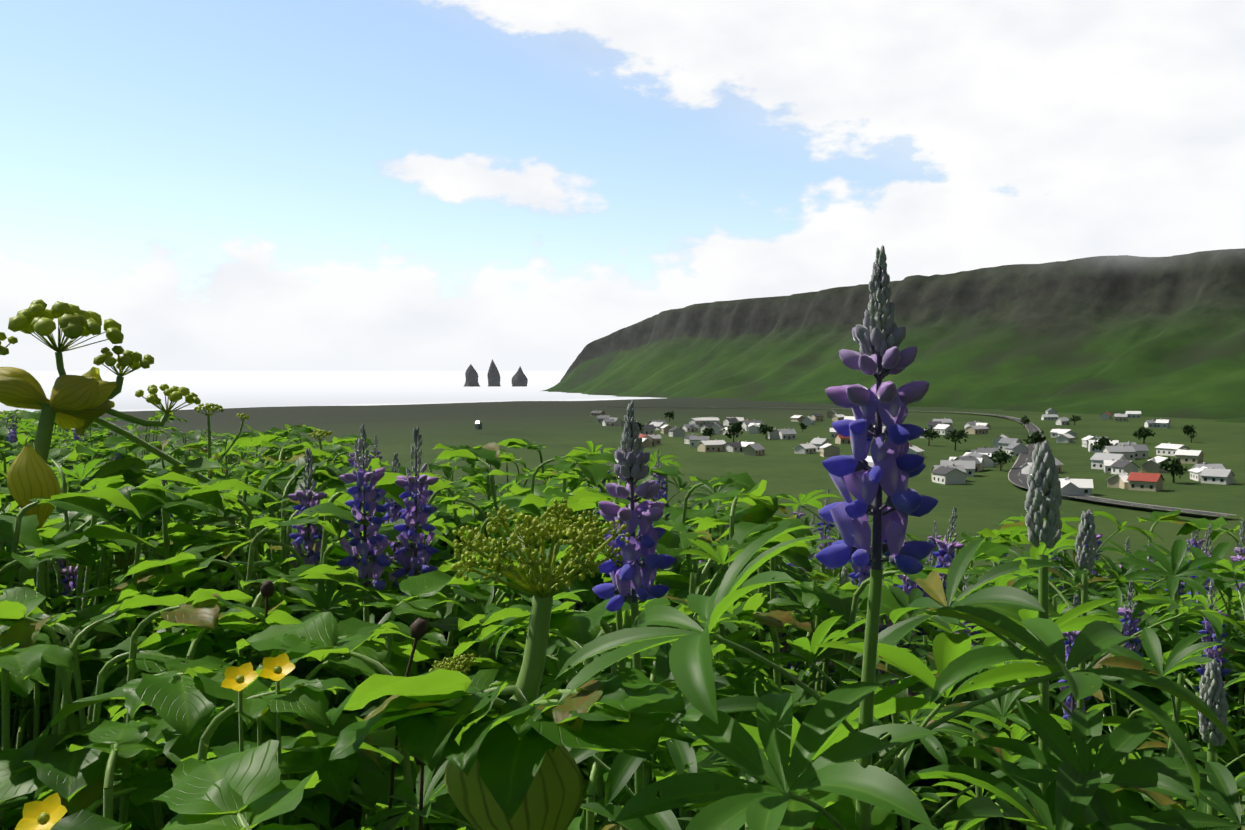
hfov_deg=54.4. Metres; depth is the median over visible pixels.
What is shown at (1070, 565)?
lupine leaf clump
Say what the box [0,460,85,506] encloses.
broad leaf clump
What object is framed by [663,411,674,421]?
tree
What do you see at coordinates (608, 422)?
house
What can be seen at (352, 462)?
lupine bloom clump
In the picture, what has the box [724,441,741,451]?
house
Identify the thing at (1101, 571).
lupine leaf clump
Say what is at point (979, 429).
house
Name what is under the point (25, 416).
broad leaf clump
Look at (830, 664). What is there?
lupine bloom clump
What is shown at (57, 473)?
broad leaf clump
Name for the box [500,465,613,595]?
broad leaf clump
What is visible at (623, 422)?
house
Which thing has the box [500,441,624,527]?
lupine leaf clump
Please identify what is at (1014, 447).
house
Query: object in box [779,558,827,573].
broad leaf clump
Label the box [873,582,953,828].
plant
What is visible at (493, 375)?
sea stack
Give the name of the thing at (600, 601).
broad leaf clump
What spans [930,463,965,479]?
house
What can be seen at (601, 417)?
house
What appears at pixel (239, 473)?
broad leaf clump
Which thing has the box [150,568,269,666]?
broad leaf clump
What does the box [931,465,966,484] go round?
house
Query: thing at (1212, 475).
house
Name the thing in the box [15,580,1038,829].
buttercups and seed heads
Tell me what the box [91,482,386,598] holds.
broad leaf clump
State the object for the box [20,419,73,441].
broad leaf clump
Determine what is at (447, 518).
broad leaf clump
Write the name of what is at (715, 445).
house
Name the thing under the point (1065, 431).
house
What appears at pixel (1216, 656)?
plant
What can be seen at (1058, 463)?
house
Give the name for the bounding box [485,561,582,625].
lupine bloom clump
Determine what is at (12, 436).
lupine bloom clump
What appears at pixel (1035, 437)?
tree
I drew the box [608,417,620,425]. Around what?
house
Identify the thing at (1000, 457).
tree
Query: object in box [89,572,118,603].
broad leaf clump
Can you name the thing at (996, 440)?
house
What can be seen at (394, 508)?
single lupine bloom
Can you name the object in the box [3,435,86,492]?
broad leaf clump
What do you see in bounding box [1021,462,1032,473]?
house
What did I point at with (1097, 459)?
house
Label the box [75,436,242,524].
broad leaf clump
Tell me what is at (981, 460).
house
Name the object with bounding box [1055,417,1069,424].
house
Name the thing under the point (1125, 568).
lupine leaf clump
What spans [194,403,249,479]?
tall angelica
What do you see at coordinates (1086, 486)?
house
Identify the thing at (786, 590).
lupine leaf clump
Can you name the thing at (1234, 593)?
lupine leaf clump
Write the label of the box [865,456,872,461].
house
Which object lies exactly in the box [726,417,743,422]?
house
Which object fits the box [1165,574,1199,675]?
single lupine bloom
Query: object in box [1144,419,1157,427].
house
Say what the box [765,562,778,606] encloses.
single lupine bloom
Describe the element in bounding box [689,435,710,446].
house
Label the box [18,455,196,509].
broad leaf clump
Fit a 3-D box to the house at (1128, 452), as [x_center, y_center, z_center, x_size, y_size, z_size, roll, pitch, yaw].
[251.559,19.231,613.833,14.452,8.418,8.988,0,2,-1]
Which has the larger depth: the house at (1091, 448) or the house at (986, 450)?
the house at (1091, 448)
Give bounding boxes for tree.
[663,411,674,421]
[702,427,714,436]
[723,422,744,441]
[757,423,774,438]
[799,423,806,431]
[921,428,939,445]
[942,429,968,450]
[988,449,1017,470]
[1019,415,1030,426]
[1022,431,1046,444]
[1069,415,1081,424]
[1091,436,1112,452]
[1133,427,1155,443]
[1159,457,1187,482]
[1181,425,1196,442]
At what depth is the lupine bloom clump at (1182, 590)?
1.92 m
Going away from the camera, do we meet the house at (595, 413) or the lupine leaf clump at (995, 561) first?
the lupine leaf clump at (995, 561)
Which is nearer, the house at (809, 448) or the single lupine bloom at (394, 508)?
the single lupine bloom at (394, 508)
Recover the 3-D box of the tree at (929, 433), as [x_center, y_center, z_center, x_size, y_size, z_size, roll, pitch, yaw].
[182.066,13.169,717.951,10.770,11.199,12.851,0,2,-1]
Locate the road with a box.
[634,406,1233,515]
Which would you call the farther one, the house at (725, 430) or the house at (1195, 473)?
the house at (725, 430)
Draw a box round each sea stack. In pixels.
[464,364,479,386]
[487,359,499,386]
[512,366,527,386]
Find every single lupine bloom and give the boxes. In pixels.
[281,448,432,827]
[286,424,430,826]
[321,427,520,829]
[343,452,433,814]
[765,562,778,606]
[826,529,849,581]
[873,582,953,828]
[897,574,926,648]
[927,520,941,559]
[1011,595,1142,826]
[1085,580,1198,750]
[1143,542,1158,589]
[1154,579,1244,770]
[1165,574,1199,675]
[1166,530,1205,584]
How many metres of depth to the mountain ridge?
1704.07 m
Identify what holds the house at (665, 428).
on the ground
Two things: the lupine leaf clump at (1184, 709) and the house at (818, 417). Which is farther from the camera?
the house at (818, 417)
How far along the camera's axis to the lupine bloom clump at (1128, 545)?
2.41 m
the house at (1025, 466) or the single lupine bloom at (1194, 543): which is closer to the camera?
the single lupine bloom at (1194, 543)
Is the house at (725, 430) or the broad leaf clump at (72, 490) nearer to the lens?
the broad leaf clump at (72, 490)
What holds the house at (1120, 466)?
on the ground
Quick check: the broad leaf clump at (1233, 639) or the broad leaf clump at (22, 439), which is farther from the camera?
the broad leaf clump at (22, 439)
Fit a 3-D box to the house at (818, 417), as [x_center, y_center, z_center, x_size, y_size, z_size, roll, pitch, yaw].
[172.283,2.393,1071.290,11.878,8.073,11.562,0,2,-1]
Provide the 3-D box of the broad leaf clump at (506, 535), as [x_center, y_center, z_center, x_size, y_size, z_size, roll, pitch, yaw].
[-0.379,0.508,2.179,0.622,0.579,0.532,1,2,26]
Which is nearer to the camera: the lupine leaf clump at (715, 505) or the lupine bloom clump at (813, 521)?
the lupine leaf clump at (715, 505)
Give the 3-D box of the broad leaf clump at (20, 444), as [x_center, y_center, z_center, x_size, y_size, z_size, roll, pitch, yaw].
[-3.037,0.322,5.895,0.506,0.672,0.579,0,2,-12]
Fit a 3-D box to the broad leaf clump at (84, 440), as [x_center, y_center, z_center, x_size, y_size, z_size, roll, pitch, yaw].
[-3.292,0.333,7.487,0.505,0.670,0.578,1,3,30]
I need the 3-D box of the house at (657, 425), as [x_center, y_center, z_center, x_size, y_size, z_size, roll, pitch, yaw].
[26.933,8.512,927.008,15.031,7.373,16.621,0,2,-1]
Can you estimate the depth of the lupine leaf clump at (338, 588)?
1.75 m
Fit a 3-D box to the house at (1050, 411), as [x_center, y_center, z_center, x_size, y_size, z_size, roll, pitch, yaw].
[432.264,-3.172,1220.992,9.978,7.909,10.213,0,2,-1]
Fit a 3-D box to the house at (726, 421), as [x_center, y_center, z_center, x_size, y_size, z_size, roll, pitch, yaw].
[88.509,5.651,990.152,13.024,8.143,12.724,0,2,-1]
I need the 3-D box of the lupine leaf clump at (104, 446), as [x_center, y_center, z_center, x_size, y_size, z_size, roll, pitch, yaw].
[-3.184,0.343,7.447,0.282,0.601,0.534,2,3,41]
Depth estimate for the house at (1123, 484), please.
468.70 m
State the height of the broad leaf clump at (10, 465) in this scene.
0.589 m
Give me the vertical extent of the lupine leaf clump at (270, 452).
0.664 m
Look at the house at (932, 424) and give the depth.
916.84 m
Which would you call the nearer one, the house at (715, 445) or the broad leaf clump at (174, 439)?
the broad leaf clump at (174, 439)
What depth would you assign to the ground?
730.13 m
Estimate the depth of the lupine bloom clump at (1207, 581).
1.69 m
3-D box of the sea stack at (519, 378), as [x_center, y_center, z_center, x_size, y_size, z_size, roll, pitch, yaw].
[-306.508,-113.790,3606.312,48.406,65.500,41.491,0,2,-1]
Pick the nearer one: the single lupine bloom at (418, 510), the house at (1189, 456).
the single lupine bloom at (418, 510)
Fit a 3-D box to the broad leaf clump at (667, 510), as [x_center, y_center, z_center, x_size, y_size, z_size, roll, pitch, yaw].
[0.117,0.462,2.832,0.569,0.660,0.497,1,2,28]
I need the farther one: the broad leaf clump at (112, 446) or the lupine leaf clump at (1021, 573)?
the broad leaf clump at (112, 446)
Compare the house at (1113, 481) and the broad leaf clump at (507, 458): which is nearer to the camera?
the broad leaf clump at (507, 458)
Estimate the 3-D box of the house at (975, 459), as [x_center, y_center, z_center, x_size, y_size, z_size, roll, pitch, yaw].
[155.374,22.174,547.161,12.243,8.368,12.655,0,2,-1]
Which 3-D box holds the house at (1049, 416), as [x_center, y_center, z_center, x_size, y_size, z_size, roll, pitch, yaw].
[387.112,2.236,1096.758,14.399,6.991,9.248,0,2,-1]
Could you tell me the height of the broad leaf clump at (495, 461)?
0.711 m
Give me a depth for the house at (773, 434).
791.60 m
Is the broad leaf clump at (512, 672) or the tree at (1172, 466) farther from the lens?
the tree at (1172, 466)
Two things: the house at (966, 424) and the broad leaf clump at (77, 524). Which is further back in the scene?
the house at (966, 424)
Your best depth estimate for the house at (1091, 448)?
665.26 m
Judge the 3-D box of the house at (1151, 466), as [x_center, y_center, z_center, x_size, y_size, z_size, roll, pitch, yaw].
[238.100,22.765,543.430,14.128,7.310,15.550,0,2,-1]
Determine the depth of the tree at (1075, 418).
1000.20 m
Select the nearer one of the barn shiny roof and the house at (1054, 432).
the house at (1054, 432)
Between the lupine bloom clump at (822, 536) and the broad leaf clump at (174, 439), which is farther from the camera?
the broad leaf clump at (174, 439)
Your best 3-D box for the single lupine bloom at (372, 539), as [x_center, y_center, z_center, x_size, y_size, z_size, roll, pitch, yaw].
[-0.236,0.412,1.165,0.243,0.807,0.270,-1,2,-29]
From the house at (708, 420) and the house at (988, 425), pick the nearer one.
the house at (988, 425)
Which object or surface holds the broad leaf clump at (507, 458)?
on the ground
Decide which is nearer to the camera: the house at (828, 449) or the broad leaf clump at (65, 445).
the broad leaf clump at (65, 445)
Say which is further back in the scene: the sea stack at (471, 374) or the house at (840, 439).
the sea stack at (471, 374)
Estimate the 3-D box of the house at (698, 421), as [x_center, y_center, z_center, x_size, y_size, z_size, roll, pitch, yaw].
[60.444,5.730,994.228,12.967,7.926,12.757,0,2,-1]
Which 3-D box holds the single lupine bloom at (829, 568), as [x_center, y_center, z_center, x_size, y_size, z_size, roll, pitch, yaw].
[0.600,0.631,3.420,0.214,0.640,0.192,-1,2,-14]
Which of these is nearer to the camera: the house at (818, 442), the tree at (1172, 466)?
the tree at (1172, 466)
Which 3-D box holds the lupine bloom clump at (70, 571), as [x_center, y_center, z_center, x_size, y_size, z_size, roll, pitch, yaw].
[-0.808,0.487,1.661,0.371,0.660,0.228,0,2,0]
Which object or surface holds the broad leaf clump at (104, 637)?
on the ground
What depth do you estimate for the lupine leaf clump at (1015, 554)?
2.63 m
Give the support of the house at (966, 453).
on the ground
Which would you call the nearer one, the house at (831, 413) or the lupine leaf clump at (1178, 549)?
the lupine leaf clump at (1178, 549)
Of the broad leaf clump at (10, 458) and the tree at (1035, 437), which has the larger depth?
the tree at (1035, 437)
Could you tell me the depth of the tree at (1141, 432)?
743.46 m
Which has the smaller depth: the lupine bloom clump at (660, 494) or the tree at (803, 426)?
the lupine bloom clump at (660, 494)
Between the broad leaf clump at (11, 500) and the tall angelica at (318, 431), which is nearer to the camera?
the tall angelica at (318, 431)
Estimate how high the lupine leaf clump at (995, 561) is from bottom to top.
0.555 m
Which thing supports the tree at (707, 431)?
on the ground
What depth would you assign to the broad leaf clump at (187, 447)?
3.42 m
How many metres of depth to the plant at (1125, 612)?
1.49 m
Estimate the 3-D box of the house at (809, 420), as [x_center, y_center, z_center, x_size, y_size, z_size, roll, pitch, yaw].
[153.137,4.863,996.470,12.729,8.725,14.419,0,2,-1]
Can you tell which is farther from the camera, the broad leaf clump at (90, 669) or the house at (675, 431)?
the house at (675, 431)
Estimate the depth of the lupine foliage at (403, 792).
0.76 m
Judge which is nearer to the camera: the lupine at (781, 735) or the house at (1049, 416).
the lupine at (781, 735)
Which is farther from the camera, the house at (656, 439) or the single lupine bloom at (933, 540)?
the house at (656, 439)
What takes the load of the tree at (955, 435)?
on the ground
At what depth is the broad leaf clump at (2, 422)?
5.88 m
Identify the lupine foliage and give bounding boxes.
[358,620,997,829]
[466,440,1244,829]
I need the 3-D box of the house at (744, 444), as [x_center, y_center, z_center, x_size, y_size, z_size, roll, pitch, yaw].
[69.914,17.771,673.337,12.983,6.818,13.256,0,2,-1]
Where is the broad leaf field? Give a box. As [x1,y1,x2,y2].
[0,437,1185,829]
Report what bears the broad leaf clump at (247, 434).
on the ground
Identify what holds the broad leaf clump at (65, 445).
on the ground
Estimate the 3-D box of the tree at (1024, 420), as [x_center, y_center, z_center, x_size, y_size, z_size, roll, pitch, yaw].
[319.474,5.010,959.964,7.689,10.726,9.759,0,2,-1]
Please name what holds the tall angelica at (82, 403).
on the ground
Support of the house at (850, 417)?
on the ground
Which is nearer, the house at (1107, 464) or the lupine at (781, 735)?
the lupine at (781, 735)
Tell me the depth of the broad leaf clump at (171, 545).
2.08 m
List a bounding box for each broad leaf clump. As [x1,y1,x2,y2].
[0,410,33,446]
[0,411,65,458]
[0,420,68,458]
[0,432,88,476]
[0,439,80,508]
[0,447,61,559]
[0,452,84,507]
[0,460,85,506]
[0,487,49,562]
[0,574,207,808]
[0,620,168,764]
[2,411,58,441]
[2,425,59,449]
[2,446,70,504]
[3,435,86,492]
[3,469,84,482]
[5,410,91,489]
[5,442,80,492]
[5,508,49,519]
[13,419,81,445]
[15,503,276,584]
[16,421,103,455]
[17,546,230,704]
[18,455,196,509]
[18,588,405,806]
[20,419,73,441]
[46,509,291,578]
[50,495,282,581]
[50,594,346,828]
[52,422,168,488]
[52,507,176,584]
[54,461,156,519]
[58,425,149,463]
[69,479,96,486]
[74,415,186,478]
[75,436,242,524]
[81,411,176,465]
[81,433,115,462]
[86,440,216,481]
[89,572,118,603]
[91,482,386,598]
[133,440,240,513]
[134,437,315,500]
[138,425,213,483]
[142,450,251,524]
[145,709,398,829]
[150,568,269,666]
[162,425,323,480]
[173,462,446,605]
[192,456,539,589]
[198,435,382,516]
[202,424,305,492]
[218,442,265,492]
[248,427,346,487]
[251,480,601,680]
[268,488,339,533]
[287,435,423,487]
[304,463,471,525]
[328,462,350,468]
[338,512,591,829]
[349,557,888,826]
[409,449,563,501]
[411,472,494,642]
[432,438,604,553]
[432,532,554,599]
[445,468,625,536]
[480,480,577,588]
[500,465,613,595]
[504,661,610,780]
[539,599,656,692]
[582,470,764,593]
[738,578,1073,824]
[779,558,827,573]
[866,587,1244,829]
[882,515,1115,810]
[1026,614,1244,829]
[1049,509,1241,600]
[1129,626,1237,819]
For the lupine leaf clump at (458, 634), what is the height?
0.660 m
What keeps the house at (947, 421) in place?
on the ground
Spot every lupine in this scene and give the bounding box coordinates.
[555,245,1239,829]
[564,400,762,829]
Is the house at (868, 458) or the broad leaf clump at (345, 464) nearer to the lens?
the broad leaf clump at (345, 464)
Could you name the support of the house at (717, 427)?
on the ground
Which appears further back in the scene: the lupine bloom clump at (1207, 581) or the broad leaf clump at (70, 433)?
the broad leaf clump at (70, 433)
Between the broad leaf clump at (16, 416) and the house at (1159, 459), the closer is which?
the broad leaf clump at (16, 416)
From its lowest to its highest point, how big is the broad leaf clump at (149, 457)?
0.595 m
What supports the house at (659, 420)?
on the ground
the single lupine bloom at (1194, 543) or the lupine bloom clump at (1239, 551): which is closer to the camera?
the lupine bloom clump at (1239, 551)
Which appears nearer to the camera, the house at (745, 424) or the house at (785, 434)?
the house at (785, 434)
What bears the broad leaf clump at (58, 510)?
on the ground
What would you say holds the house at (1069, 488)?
on the ground
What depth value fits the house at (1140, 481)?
460.95 m
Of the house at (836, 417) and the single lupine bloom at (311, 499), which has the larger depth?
the house at (836, 417)
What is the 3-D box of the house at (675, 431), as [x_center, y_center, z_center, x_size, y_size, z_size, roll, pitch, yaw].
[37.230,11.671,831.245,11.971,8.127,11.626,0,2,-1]
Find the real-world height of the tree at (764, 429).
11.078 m
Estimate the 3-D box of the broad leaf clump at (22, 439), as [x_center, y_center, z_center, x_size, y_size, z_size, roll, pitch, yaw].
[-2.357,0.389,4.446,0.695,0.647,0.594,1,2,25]
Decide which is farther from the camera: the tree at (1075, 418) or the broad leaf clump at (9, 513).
the tree at (1075, 418)
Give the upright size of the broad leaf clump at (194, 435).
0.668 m
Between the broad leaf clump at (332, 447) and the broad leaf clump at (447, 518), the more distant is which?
the broad leaf clump at (332, 447)
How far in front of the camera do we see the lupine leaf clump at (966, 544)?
3.15 m
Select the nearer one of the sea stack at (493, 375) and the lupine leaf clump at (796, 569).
the lupine leaf clump at (796, 569)
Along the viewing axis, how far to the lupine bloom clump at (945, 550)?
1.58 m
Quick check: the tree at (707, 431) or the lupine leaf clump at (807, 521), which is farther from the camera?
the tree at (707, 431)
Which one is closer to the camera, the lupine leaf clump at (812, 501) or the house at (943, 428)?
the lupine leaf clump at (812, 501)
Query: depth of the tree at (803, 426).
879.76 m
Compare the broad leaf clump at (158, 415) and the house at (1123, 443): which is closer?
the broad leaf clump at (158, 415)
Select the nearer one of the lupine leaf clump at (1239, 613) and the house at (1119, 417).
the lupine leaf clump at (1239, 613)
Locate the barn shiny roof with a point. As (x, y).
(478, 424)
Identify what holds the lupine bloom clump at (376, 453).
on the ground
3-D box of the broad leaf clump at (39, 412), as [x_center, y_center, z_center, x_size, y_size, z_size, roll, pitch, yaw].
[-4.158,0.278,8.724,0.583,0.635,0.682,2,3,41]
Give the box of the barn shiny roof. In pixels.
[475,421,481,428]
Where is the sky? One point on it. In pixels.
(233, 185)
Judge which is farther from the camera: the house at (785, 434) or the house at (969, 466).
the house at (785, 434)
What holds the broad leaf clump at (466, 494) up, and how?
on the ground
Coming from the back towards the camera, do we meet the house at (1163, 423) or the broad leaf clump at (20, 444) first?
the house at (1163, 423)
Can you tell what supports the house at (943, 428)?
on the ground
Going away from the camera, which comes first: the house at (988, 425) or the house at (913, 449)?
the house at (913, 449)
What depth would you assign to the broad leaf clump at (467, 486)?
3.95 m
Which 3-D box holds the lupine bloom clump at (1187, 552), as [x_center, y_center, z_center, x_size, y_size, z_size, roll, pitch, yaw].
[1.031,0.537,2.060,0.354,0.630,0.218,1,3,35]
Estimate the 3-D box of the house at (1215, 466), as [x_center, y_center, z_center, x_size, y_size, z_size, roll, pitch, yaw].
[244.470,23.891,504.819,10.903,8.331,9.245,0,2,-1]
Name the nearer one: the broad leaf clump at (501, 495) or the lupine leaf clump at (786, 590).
the lupine leaf clump at (786, 590)
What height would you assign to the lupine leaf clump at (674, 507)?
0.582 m
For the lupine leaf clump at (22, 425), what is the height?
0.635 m
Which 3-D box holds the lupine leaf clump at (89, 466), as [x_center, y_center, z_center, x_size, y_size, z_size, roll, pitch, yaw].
[-0.747,0.438,1.855,0.349,0.744,0.660,0,2,5]
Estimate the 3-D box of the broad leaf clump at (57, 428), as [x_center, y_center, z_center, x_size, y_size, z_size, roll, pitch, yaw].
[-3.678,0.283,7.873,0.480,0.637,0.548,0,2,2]
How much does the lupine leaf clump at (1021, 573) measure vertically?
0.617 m
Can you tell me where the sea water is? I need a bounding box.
[0,371,659,411]
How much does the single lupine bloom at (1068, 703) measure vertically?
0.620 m
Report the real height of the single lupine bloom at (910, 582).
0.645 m
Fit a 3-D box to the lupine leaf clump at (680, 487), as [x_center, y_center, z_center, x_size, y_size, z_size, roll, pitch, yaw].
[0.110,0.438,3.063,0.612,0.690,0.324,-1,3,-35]
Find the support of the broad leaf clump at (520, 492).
on the ground
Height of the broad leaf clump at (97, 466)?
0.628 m
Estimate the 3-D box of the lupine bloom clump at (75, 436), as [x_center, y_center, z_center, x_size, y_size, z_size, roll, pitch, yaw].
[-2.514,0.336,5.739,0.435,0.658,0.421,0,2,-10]
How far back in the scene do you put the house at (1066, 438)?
751.01 m
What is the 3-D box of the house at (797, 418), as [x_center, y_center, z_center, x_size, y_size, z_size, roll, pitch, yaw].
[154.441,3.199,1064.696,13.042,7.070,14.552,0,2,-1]
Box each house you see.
[591,410,604,415]
[597,414,609,421]
[601,418,615,425]
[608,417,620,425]
[620,419,636,427]
[639,424,654,433]
[639,433,652,440]
[641,438,652,446]
[648,419,665,423]
[648,434,661,444]
[650,421,664,429]
[660,423,672,433]
[668,426,684,436]
[681,423,698,431]
[683,433,698,443]
[688,417,703,425]
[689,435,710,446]
[696,439,725,451]
[700,417,719,423]
[700,423,723,432]
[709,422,722,433]
[722,427,739,434]
[723,417,738,425]
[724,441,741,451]
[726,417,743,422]
[740,419,763,430]
[741,441,754,451]
[742,442,764,455]
[748,423,759,432]
[768,427,777,438]
[777,428,796,439]
[790,415,804,421]
[794,442,816,453]
[802,416,814,424]
[810,437,832,451]
[811,413,823,420]
[819,442,840,456]
[827,410,836,417]
[830,428,836,437]
[832,414,844,420]
[834,433,850,443]
[843,416,855,419]
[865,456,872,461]
[907,445,923,456]
[928,420,941,427]
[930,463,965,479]
[931,418,952,425]
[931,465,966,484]
[933,423,954,434]
[940,459,974,476]
[949,457,984,470]
[954,455,981,471]
[963,451,997,463]
[964,421,979,427]
[964,425,988,433]
[965,452,993,466]
[975,422,991,429]
[977,446,997,452]
[993,434,1006,447]
[998,437,1022,450]
[1005,441,1027,455]
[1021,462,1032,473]
[1041,414,1058,419]
[1045,408,1056,413]
[1050,428,1071,437]
[1054,458,1063,472]
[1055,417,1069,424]
[1056,433,1074,442]
[1057,429,1076,438]
[1058,477,1093,495]
[1060,478,1082,498]
[1081,435,1099,447]
[1087,439,1118,451]
[1090,452,1129,469]
[1100,411,1111,418]
[1101,445,1135,459]
[1103,459,1116,472]
[1106,471,1129,487]
[1109,459,1139,473]
[1113,441,1136,445]
[1114,413,1128,421]
[1118,474,1128,488]
[1120,443,1148,457]
[1125,410,1141,417]
[1127,471,1164,491]
[1142,457,1159,472]
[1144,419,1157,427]
[1147,455,1171,472]
[1155,419,1170,427]
[1155,443,1190,455]
[1174,448,1204,463]
[1188,466,1207,481]
[1191,462,1224,468]
[1200,467,1234,484]
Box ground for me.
[1,397,1244,829]
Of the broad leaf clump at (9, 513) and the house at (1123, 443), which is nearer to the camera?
the broad leaf clump at (9, 513)
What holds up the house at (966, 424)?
on the ground
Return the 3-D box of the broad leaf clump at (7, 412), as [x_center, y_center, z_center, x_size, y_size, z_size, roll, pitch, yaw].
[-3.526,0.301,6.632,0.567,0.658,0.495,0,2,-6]
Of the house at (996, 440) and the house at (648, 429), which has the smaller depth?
the house at (996, 440)
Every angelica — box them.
[0,299,281,829]
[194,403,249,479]
[308,429,331,488]
[326,499,693,829]
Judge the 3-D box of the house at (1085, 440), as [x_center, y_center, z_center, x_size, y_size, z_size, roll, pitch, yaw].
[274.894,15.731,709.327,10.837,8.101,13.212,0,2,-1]
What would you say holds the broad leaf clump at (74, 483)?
on the ground
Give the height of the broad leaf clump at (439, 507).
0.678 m
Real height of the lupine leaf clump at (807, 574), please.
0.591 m
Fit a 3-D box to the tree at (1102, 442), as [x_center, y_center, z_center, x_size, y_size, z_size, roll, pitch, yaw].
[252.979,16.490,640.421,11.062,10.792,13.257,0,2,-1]
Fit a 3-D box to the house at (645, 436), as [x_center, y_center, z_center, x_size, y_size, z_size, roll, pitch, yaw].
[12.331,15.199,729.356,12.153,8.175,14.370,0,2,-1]
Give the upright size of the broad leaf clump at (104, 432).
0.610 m
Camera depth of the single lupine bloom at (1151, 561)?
2.02 m
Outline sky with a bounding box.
[0,0,1244,370]
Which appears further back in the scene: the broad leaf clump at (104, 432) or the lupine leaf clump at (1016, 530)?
the broad leaf clump at (104, 432)
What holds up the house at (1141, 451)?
on the ground
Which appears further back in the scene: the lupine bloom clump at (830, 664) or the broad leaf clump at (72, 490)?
the broad leaf clump at (72, 490)
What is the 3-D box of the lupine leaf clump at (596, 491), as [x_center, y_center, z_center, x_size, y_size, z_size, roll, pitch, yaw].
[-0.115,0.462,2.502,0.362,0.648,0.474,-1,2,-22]
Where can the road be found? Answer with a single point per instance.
(1016, 477)
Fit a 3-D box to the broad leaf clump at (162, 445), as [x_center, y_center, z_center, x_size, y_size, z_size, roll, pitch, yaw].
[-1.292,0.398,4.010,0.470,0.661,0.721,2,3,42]
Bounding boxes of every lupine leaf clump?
[11,422,76,489]
[11,458,263,710]
[67,423,141,490]
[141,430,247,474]
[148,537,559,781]
[195,447,290,480]
[204,425,262,474]
[265,515,383,610]
[479,483,608,561]
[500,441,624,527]
[548,538,805,779]
[597,451,740,560]
[598,477,837,585]
[648,562,968,692]
[651,498,690,571]
[655,493,885,573]
[691,536,833,598]
[778,489,920,585]
[931,517,1097,579]
[939,537,1024,589]
[945,559,1020,632]
[952,511,1220,827]
[958,569,1154,766]
[980,563,1166,644]
[981,520,1165,829]
[992,602,1244,829]
[1049,511,1239,676]
[1049,539,1244,829]
[1092,542,1244,742]
[1140,667,1244,826]
[1178,589,1244,739]
[1179,569,1244,712]
[1222,603,1244,635]
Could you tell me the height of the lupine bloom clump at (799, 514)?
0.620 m
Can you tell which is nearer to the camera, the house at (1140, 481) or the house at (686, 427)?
the house at (1140, 481)
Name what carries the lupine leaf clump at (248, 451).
on the ground
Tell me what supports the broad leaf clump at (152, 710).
on the ground
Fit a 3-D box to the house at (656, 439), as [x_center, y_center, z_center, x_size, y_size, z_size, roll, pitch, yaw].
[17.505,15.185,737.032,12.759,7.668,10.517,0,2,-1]
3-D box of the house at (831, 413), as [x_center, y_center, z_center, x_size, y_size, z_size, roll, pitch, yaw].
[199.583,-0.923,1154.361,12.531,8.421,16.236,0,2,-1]
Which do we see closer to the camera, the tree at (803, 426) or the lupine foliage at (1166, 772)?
the lupine foliage at (1166, 772)
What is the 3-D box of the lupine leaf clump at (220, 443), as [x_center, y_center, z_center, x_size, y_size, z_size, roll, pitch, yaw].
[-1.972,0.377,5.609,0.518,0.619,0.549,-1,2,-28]
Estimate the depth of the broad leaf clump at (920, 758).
1.38 m
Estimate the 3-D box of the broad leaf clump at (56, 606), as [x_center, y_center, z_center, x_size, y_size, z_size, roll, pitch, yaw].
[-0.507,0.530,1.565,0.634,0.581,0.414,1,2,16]
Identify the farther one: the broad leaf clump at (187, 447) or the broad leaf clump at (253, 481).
the broad leaf clump at (187, 447)
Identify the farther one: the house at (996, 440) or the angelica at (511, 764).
the house at (996, 440)
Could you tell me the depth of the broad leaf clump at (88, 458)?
7.58 m
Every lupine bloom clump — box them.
[6,412,17,447]
[49,480,173,570]
[57,552,153,708]
[64,428,120,489]
[306,434,391,489]
[347,437,369,483]
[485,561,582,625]
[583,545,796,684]
[587,448,698,584]
[769,591,863,686]
[777,501,811,601]
[786,514,816,569]
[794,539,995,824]
[814,489,898,586]
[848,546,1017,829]
[856,507,991,791]
[1048,516,1123,600]
[1091,524,1212,718]
[1119,537,1135,571]
[1146,583,1244,724]
[1182,539,1193,600]
[1230,518,1244,693]
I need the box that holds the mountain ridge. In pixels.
[543,248,1244,422]
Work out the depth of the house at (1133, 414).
1144.87 m
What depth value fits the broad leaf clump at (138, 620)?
1.56 m
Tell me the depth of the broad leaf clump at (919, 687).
1.40 m
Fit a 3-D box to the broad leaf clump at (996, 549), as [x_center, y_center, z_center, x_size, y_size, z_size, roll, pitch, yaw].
[0.600,0.480,2.113,0.490,0.650,0.560,-1,3,-33]
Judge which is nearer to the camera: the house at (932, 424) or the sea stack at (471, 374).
the house at (932, 424)
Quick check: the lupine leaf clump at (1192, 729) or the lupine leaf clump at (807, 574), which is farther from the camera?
the lupine leaf clump at (807, 574)
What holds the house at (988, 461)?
on the ground
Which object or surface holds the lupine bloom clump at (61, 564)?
on the ground
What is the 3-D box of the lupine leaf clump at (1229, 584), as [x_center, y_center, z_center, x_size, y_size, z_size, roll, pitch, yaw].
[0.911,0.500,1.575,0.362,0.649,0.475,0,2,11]
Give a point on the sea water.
(235, 389)

